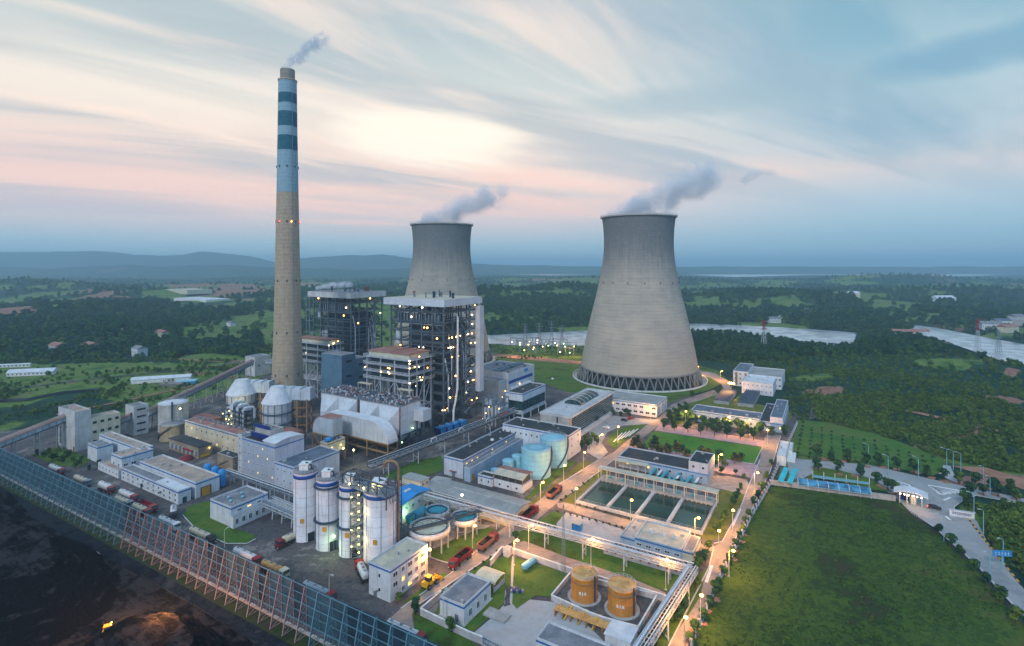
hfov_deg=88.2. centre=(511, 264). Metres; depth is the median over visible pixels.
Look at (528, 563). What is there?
lying tank
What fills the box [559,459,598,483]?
kerb
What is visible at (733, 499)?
street tree
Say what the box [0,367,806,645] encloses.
plant yard
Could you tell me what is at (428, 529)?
settling basin
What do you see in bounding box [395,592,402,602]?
street tree
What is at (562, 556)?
lightning mast
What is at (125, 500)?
tanker truck
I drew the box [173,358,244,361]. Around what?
dirt track
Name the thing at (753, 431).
street tree
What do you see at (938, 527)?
street tree
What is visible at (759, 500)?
perimeter fence
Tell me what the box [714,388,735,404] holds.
cooling shed
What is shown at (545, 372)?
lawn
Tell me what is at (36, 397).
dirt track
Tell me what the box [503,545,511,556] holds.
gate kiosk
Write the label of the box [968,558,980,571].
street tree
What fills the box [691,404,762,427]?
workshop
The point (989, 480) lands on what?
street tree
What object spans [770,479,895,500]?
perimeter wall
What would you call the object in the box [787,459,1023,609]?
road
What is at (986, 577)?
street tree
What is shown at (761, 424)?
street tree
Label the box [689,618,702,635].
street tree
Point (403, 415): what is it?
precipitator
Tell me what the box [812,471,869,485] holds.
open frame
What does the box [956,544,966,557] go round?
street tree
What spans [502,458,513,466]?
water tank
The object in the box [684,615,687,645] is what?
street lamp
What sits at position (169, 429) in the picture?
ash silo
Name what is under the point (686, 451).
street tree
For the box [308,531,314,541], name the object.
door
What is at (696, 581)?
street tree
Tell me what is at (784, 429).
street tree
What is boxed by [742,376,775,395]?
chemistry building
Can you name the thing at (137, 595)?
coal bed
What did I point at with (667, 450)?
street tree
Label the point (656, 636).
street tree
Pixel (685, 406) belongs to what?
street tree
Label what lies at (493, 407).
condenser bay
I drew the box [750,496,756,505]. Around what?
street tree
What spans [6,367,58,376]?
farm shed
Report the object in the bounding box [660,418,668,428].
street tree
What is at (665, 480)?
pool canopy
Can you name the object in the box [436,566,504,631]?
lawn
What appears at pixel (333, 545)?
door
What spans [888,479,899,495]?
street tree
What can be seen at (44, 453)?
street tree
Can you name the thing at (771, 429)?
street tree
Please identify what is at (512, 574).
path
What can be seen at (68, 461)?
lawn
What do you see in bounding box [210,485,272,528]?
pump building
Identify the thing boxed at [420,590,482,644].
compound wall
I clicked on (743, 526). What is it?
street tree
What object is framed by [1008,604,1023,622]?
street tree
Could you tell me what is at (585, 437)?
street tree
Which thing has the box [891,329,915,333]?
house
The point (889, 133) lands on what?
sky
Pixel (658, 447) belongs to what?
street tree
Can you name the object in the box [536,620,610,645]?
store building
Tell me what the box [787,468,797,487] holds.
bicycle shed
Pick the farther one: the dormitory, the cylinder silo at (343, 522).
the dormitory
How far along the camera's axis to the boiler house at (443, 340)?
327.97 m
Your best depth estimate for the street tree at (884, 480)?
227.30 m
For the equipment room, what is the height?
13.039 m
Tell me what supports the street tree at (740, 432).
on the paving at (710, 435)
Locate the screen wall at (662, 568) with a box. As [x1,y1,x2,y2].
[603,546,680,574]
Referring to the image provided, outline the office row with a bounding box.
[121,464,190,504]
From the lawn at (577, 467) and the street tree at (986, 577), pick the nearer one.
the street tree at (986, 577)
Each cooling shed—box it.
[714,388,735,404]
[737,389,759,407]
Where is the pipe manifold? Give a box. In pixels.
[553,604,608,633]
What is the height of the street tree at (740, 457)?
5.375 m
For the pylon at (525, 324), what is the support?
on the ground at (92, 265)
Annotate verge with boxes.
[0,476,325,645]
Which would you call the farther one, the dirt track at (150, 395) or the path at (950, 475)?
the dirt track at (150, 395)
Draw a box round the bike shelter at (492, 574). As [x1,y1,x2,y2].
[475,566,505,592]
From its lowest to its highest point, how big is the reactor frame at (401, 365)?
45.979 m
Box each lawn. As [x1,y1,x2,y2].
[32,446,90,465]
[183,501,255,542]
[384,456,442,479]
[402,573,447,603]
[413,612,476,645]
[421,559,489,605]
[428,528,493,561]
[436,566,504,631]
[492,557,511,588]
[494,350,726,401]
[512,557,567,607]
[518,530,679,591]
[525,461,575,499]
[531,462,591,504]
[538,512,563,527]
[562,470,608,504]
[608,424,645,448]
[643,431,761,462]
[656,569,706,645]
[673,396,714,423]
[699,396,793,419]
[700,490,744,539]
[793,420,942,475]
[813,466,889,490]
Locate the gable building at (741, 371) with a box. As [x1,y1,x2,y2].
[733,363,753,385]
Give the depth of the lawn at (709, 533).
204.87 m
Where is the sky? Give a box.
[0,0,1023,266]
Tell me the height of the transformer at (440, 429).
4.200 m
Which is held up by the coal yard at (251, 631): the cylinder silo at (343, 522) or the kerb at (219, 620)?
the kerb at (219, 620)
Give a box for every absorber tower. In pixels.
[224,378,274,423]
[259,385,314,431]
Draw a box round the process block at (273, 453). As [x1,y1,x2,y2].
[238,423,339,489]
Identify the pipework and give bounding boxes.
[222,400,255,429]
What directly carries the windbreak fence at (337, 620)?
on the plant yard at (302, 562)
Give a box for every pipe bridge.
[225,468,292,501]
[261,495,292,527]
[367,407,518,475]
[400,481,513,528]
[422,491,697,645]
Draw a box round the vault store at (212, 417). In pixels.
[191,413,224,422]
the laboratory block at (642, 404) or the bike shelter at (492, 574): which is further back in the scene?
the laboratory block at (642, 404)
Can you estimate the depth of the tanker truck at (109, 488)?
224.21 m
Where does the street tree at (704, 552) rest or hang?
on the plant yard at (302, 562)
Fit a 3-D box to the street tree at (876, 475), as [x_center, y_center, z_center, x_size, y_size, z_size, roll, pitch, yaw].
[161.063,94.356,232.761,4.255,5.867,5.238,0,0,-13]
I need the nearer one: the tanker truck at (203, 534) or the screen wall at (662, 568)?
the screen wall at (662, 568)
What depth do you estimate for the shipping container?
192.36 m
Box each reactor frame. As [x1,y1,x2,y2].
[302,335,343,397]
[363,346,434,426]
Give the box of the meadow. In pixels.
[693,487,1023,645]
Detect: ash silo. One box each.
[158,397,188,431]
[158,419,184,441]
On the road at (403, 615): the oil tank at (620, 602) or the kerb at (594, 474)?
the kerb at (594, 474)
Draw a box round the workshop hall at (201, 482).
[139,454,219,498]
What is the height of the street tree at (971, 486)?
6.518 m
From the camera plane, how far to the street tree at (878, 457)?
252.61 m
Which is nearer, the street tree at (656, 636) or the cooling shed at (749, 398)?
the street tree at (656, 636)
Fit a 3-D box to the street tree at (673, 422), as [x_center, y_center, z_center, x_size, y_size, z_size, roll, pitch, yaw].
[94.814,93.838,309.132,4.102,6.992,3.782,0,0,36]
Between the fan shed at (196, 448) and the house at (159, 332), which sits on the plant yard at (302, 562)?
the fan shed at (196, 448)
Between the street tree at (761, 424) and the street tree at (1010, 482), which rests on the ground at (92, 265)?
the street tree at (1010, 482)
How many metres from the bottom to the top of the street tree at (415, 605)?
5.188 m
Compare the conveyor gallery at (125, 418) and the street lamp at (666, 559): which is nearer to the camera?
the street lamp at (666, 559)
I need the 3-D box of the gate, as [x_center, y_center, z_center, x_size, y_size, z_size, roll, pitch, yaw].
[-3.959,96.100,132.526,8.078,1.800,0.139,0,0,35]
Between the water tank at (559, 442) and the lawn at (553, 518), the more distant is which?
the water tank at (559, 442)
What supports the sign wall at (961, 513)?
on the road at (972, 542)
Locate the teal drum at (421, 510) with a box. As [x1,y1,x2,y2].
[406,506,427,527]
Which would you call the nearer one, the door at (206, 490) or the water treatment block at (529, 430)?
the door at (206, 490)
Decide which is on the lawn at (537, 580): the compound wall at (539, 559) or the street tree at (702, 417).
the compound wall at (539, 559)
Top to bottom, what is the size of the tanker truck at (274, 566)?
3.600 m
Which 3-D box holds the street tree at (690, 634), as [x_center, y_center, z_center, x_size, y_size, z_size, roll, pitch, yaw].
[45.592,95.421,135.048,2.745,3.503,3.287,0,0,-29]
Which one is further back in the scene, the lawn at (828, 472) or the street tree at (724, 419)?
the street tree at (724, 419)
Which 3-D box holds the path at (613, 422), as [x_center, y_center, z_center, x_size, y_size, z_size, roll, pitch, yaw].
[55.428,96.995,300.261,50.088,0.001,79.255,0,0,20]
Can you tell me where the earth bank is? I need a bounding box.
[954,466,1023,488]
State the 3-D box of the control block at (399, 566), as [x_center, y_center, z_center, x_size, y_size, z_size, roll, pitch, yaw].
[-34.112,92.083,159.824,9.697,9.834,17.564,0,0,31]
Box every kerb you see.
[24,512,262,645]
[182,515,255,543]
[400,550,476,608]
[419,552,495,603]
[523,529,612,547]
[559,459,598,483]
[571,456,618,492]
[651,447,762,463]
[668,547,713,645]
[701,436,780,625]
[714,460,759,543]
[910,512,1023,614]
[954,495,1015,508]
[968,518,1019,581]
[969,520,1021,585]
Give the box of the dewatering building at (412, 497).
[400,484,430,523]
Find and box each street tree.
[41,450,47,457]
[48,453,54,461]
[58,454,65,461]
[71,460,78,468]
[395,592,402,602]
[411,595,420,612]
[445,616,457,631]
[511,531,519,537]
[579,440,585,450]
[583,434,588,441]
[585,438,591,447]
[594,435,598,442]
[630,437,637,446]
[636,441,641,448]
[641,443,647,449]
[644,634,655,645]
[648,440,655,447]
[649,628,658,645]
[651,435,658,447]
[654,618,666,637]
[655,442,663,452]
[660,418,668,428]
[664,444,671,453]
[664,606,673,622]
[666,413,674,419]
[670,419,677,429]
[672,439,680,451]
[673,604,683,619]
[674,411,683,420]
[679,592,688,608]
[681,448,690,456]
[683,404,689,410]
[683,421,691,428]
[683,631,694,644]
[686,409,692,420]
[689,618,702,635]
[690,413,698,421]
[690,560,698,571]
[692,571,701,587]
[694,556,702,567]
[695,551,704,561]
[697,424,703,434]
[697,445,707,451]
[699,415,706,423]
[699,607,708,625]
[701,548,708,561]
[702,418,710,430]
[703,540,711,547]
[704,595,714,613]
[710,422,719,435]
[710,579,721,601]
[713,417,722,424]
[713,523,719,532]
[715,449,723,461]
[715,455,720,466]
[715,576,723,584]
[716,517,723,527]
[717,424,723,432]
[719,565,727,576]
[720,513,727,518]
[721,417,728,423]
[721,456,728,464]
[723,425,730,433]
[723,553,732,568]
[724,420,732,425]
[728,546,738,560]
[730,452,739,463]
[730,496,736,505]
[732,491,738,498]
[732,538,739,552]
[733,417,739,429]
[736,429,744,438]
[736,530,745,543]
[737,420,745,429]
[738,452,744,460]
[738,523,747,535]
[741,516,748,523]
[745,509,752,516]
[747,427,757,439]
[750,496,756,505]
[754,490,760,497]
[757,421,766,434]
[758,481,767,492]
[762,471,768,482]
[768,426,775,435]
[781,424,788,435]
[811,444,824,460]
[812,457,822,469]
[825,450,834,460]
[833,459,843,475]
[841,448,851,462]
[850,462,864,476]
[861,452,870,467]
[871,471,883,486]
[872,453,886,468]
[880,477,889,489]
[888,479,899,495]
[891,456,901,470]
[908,458,922,473]
[922,464,935,479]
[933,523,942,534]
[937,467,950,482]
[945,533,957,547]
[953,470,965,484]
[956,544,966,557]
[959,490,971,505]
[962,481,976,491]
[962,493,974,510]
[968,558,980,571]
[970,471,982,488]
[976,483,987,495]
[980,571,991,586]
[986,477,1000,489]
[989,481,1004,496]
[993,583,1007,602]
[1005,478,1020,494]
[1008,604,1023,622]
[1011,488,1023,499]
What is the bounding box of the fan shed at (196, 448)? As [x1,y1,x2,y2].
[169,434,212,458]
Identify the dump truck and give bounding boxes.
[137,499,157,512]
[448,546,472,570]
[476,531,498,552]
[521,504,538,520]
[546,484,561,499]
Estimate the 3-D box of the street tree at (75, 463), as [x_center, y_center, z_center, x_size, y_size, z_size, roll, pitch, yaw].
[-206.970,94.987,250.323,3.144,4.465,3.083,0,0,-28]
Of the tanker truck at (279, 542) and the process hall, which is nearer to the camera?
the tanker truck at (279, 542)
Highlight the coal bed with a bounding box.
[19,514,257,645]
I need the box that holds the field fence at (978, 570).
[912,512,1023,624]
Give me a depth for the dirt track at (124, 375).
461.71 m
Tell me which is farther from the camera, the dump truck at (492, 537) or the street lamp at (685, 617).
the dump truck at (492, 537)
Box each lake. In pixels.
[505,274,594,274]
[698,274,997,276]
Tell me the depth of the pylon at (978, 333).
565.44 m
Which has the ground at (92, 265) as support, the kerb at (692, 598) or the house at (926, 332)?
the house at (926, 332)
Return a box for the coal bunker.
[322,350,366,391]
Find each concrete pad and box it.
[425,523,488,547]
[429,476,452,484]
[557,513,622,543]
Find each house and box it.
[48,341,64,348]
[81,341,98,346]
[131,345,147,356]
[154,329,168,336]
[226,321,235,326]
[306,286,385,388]
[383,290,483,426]
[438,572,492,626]
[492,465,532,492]
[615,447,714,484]
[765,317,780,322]
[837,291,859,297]
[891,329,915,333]
[915,329,930,336]
[930,295,955,300]
[978,321,1001,329]
[991,318,1011,323]
[996,324,1018,332]
[1007,314,1023,325]
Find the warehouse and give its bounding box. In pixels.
[760,399,788,432]
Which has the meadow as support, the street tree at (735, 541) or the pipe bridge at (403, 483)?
the street tree at (735, 541)
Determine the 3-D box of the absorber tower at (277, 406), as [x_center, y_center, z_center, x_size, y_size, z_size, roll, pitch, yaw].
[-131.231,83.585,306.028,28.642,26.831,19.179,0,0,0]
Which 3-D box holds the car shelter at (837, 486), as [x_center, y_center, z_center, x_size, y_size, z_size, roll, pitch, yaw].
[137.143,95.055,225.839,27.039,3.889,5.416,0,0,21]
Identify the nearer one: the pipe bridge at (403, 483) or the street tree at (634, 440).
the pipe bridge at (403, 483)
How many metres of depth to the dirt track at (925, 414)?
330.51 m
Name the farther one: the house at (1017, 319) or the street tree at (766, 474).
the house at (1017, 319)
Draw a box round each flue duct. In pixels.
[312,413,342,456]
[329,409,397,457]
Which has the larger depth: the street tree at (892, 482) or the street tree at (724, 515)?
the street tree at (892, 482)
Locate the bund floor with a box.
[557,579,651,624]
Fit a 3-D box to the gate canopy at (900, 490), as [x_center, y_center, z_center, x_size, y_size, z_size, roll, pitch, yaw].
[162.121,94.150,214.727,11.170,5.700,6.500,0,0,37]
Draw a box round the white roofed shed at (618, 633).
[604,618,638,645]
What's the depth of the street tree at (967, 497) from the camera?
208.59 m
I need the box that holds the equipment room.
[320,436,345,458]
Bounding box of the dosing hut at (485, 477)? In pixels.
[478,470,495,486]
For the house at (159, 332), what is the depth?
700.64 m
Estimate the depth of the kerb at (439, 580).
162.60 m
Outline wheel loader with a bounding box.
[421,573,443,590]
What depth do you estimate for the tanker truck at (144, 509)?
203.60 m
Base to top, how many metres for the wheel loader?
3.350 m
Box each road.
[391,390,717,627]
[492,353,581,363]
[670,435,780,645]
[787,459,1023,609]
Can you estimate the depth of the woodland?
751.29 m
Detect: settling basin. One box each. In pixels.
[403,513,454,556]
[424,500,449,517]
[446,506,482,539]
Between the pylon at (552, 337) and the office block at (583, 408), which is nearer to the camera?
the office block at (583, 408)
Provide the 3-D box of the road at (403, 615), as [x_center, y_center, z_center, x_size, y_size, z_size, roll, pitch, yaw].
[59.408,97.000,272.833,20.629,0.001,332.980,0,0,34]
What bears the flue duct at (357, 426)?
on the plant yard at (302, 562)
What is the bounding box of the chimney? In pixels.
[271,67,304,414]
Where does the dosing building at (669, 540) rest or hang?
on the path at (611, 519)
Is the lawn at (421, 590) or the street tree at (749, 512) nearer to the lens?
the lawn at (421, 590)
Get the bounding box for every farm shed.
[0,363,31,367]
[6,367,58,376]
[130,374,192,383]
[159,381,184,386]
[166,288,211,293]
[174,297,229,301]
[175,378,197,384]
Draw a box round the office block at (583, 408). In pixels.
[540,388,616,435]
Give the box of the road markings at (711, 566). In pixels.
[705,478,950,582]
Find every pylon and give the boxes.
[522,323,528,344]
[536,323,542,342]
[548,321,554,342]
[559,325,564,341]
[760,321,766,343]
[974,319,981,351]
[995,330,1001,352]
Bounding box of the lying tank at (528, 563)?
[521,556,536,570]
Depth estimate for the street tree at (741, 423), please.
304.37 m
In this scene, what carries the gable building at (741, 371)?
on the ground at (92, 265)
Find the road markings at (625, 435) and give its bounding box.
[613,429,637,441]
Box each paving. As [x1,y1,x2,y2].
[631,445,759,477]
[655,424,764,446]
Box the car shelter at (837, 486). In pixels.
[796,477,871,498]
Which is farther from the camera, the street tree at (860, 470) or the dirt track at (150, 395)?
the dirt track at (150, 395)
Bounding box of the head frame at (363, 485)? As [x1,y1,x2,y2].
[337,468,397,542]
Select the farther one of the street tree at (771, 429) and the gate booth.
the street tree at (771, 429)
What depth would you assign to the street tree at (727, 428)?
295.83 m
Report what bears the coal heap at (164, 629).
on the coal bed
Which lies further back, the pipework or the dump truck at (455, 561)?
the pipework
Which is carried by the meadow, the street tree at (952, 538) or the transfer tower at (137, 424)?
the street tree at (952, 538)
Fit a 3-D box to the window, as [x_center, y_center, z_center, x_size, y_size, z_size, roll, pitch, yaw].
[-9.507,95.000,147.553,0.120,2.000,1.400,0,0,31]
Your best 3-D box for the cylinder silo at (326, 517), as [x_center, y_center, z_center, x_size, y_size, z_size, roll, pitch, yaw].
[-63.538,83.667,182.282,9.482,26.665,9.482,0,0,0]
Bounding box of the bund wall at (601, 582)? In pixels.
[551,572,657,632]
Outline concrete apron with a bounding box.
[483,606,510,623]
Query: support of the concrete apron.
on the path at (525, 623)
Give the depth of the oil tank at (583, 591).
151.37 m
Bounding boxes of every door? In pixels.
[202,486,209,495]
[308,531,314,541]
[330,540,336,550]
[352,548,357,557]
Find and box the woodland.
[0,272,1023,573]
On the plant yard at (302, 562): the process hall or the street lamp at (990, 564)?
the process hall
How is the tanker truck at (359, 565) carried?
on the plant yard at (302, 562)
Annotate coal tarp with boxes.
[178,455,193,461]
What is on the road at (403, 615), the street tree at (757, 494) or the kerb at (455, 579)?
the kerb at (455, 579)
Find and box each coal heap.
[0,491,27,523]
[0,522,120,645]
[83,612,229,645]
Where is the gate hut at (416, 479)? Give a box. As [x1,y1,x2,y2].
[402,472,429,486]
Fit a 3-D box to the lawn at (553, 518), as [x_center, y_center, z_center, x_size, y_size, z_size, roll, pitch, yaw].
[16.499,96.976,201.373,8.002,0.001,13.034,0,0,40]
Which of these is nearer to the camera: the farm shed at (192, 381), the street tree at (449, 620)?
the street tree at (449, 620)
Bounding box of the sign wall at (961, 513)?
[948,508,974,519]
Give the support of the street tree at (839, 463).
on the lawn at (828, 472)
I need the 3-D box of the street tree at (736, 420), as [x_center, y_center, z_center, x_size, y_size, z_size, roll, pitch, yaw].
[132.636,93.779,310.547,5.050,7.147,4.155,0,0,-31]
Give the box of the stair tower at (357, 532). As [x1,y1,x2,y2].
[350,490,362,558]
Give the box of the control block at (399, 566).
[369,537,427,602]
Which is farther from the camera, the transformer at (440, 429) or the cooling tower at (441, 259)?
the cooling tower at (441, 259)
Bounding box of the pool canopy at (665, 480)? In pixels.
[597,465,719,506]
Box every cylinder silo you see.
[293,461,317,542]
[313,468,339,551]
[336,473,362,557]
[363,477,396,564]
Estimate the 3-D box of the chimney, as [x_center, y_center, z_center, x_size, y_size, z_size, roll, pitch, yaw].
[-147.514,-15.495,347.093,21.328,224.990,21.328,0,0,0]
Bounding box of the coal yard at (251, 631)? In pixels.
[0,486,291,645]
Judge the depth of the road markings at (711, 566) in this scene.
200.83 m
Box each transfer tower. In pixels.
[58,404,119,451]
[125,402,148,435]
[245,354,270,376]
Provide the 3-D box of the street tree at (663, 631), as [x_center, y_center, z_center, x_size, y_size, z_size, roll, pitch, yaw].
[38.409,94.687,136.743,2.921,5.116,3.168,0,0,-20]
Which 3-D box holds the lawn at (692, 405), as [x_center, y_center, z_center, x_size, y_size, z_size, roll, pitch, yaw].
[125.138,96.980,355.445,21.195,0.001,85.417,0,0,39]
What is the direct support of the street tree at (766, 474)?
on the plant yard at (302, 562)
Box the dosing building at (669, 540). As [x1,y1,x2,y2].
[620,518,700,560]
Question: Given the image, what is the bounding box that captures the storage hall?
[426,478,530,527]
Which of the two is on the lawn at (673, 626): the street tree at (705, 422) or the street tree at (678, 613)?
the street tree at (678, 613)
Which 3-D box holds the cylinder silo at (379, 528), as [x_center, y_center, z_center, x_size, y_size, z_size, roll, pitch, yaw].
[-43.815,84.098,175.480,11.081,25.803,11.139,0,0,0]
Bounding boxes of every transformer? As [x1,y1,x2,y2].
[434,425,446,433]
[443,423,452,431]
[450,421,459,428]
[456,418,466,426]
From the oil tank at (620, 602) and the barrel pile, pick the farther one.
the barrel pile
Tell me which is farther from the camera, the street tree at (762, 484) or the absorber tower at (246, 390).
the absorber tower at (246, 390)
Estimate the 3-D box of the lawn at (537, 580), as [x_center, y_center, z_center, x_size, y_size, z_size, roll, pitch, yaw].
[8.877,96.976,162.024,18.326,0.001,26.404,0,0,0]
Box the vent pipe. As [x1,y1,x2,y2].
[383,460,401,541]
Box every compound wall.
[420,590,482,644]
[490,546,568,572]
[569,567,665,600]
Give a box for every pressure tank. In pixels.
[203,462,210,470]
[211,466,218,473]
[218,469,225,487]
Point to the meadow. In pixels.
(781, 530)
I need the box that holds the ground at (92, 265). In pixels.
[0,251,1023,620]
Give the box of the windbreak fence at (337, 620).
[0,447,439,645]
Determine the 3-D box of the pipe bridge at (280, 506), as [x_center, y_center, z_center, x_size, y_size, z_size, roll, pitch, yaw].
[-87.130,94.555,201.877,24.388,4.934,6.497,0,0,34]
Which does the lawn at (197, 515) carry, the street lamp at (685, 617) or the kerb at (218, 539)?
the kerb at (218, 539)
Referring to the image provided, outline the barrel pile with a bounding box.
[510,586,523,592]
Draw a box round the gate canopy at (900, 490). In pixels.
[894,486,927,507]
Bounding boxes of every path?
[474,578,602,645]
[510,556,513,606]
[515,541,665,593]
[557,502,713,550]
[587,415,658,459]
[700,371,730,389]
[701,476,748,493]
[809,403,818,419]
[939,465,957,482]
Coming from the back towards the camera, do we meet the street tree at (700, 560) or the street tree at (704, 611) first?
the street tree at (700, 560)
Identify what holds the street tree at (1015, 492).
on the road at (972, 542)
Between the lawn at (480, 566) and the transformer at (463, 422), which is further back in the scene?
the transformer at (463, 422)
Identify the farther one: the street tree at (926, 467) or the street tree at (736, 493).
the street tree at (926, 467)
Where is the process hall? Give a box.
[185,415,254,451]
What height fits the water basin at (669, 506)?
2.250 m
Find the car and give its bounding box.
[927,504,940,509]
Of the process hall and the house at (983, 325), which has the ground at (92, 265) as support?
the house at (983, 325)
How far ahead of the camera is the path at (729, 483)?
233.85 m
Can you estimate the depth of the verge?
163.14 m
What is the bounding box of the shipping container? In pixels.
[572,520,582,531]
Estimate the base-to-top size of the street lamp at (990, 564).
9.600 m
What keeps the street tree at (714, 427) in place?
on the paving at (710, 435)
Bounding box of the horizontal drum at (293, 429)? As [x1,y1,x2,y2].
[283,426,305,439]
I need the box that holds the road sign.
[993,550,1011,569]
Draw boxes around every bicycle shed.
[778,467,788,486]
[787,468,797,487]
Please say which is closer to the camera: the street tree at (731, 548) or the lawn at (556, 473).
the street tree at (731, 548)
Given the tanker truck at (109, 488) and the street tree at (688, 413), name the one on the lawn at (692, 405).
the street tree at (688, 413)
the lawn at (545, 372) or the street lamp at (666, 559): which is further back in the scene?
the lawn at (545, 372)
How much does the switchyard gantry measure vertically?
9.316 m
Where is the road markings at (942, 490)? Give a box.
[928,485,961,494]
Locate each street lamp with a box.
[443,587,447,617]
[664,558,667,590]
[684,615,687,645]
[700,594,703,628]
[717,530,720,557]
[728,549,734,576]
[936,513,943,541]
[983,551,990,581]
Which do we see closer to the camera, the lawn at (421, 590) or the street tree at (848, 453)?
the lawn at (421, 590)
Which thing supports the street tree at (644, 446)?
on the paving at (748, 469)
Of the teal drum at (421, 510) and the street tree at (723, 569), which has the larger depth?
the teal drum at (421, 510)
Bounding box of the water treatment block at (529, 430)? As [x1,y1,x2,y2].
[502,417,580,459]
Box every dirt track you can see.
[0,354,271,389]
[0,388,98,401]
[57,376,233,414]
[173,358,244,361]
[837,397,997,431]
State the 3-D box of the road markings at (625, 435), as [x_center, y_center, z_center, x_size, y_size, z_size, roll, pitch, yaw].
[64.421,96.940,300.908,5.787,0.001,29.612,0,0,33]
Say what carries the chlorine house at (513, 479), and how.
on the plant yard at (302, 562)
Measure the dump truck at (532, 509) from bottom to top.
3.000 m
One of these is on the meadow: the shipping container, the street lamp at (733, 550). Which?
the street lamp at (733, 550)
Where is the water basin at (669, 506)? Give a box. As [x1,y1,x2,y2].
[576,472,717,534]
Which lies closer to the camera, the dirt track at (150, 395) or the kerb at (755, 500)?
the kerb at (755, 500)
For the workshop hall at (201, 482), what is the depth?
229.62 m
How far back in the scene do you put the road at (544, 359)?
539.21 m
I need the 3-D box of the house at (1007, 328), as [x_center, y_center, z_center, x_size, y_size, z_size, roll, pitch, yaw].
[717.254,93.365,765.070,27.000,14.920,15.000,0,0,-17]
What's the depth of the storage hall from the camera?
207.45 m
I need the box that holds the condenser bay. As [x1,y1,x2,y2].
[483,394,508,426]
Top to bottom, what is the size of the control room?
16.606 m
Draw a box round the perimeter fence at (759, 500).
[688,420,797,645]
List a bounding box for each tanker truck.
[48,463,65,474]
[73,474,91,485]
[97,480,115,494]
[114,494,133,505]
[118,488,139,501]
[131,502,152,516]
[158,515,181,531]
[169,504,177,519]
[188,526,216,545]
[233,546,262,565]
[260,558,289,576]
[274,531,295,549]
[303,580,336,598]
[354,558,368,583]
[387,618,427,639]
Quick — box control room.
[506,382,546,418]
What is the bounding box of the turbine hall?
[464,360,533,403]
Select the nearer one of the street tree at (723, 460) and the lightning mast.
the lightning mast
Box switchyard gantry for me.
[520,345,535,353]
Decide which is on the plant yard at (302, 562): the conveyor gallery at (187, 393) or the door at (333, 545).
the conveyor gallery at (187, 393)
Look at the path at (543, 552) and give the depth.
173.57 m
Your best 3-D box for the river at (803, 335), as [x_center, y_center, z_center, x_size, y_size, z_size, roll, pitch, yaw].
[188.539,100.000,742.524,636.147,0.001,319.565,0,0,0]
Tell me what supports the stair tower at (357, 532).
on the plant yard at (302, 562)
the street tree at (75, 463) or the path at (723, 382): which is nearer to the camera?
the street tree at (75, 463)
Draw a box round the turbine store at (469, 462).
[444,427,522,481]
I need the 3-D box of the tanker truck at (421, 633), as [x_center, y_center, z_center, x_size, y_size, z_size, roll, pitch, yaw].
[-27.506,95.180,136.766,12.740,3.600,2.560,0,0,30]
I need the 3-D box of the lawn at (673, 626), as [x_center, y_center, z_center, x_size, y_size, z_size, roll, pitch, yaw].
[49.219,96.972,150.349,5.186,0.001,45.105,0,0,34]
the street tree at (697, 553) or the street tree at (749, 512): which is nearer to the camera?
the street tree at (697, 553)
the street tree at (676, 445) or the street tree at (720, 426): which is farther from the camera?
the street tree at (720, 426)
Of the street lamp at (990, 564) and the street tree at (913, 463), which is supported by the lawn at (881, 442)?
the street tree at (913, 463)
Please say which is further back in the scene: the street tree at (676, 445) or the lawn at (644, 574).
the street tree at (676, 445)
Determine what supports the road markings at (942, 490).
on the road at (972, 542)
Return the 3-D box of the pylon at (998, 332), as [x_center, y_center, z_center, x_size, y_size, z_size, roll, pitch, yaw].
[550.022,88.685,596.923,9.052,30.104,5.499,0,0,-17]
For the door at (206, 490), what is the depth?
222.19 m
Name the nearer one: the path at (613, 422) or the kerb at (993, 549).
the kerb at (993, 549)
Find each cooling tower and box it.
[394,221,496,366]
[573,212,707,392]
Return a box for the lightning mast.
[561,504,565,575]
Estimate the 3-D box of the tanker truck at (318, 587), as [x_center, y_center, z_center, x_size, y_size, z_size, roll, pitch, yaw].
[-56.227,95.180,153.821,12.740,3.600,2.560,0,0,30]
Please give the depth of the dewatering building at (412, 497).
204.17 m
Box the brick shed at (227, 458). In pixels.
[217,449,237,470]
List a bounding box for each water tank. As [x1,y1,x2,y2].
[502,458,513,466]
[512,453,520,468]
[521,441,552,479]
[540,431,568,467]
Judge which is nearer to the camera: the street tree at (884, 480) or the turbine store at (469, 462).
the street tree at (884, 480)
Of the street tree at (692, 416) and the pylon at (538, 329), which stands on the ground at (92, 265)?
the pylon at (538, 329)
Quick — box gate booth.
[777,440,795,465]
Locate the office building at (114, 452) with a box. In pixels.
[88,431,152,478]
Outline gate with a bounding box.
[484,638,498,645]
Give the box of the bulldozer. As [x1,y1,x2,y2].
[102,622,111,631]
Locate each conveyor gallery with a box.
[0,414,65,455]
[120,412,131,424]
[147,359,254,427]
[265,359,312,385]
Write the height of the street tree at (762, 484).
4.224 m
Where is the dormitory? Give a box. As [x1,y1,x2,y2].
[748,367,784,389]
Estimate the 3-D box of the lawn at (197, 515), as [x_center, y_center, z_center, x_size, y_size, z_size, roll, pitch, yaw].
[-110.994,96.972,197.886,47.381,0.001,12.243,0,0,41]
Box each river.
[487,323,855,345]
[913,325,1023,363]
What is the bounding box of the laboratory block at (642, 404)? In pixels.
[612,390,666,417]
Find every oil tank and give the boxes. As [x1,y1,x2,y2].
[567,562,600,606]
[604,573,639,620]
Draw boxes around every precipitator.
[320,382,379,438]
[359,388,430,448]

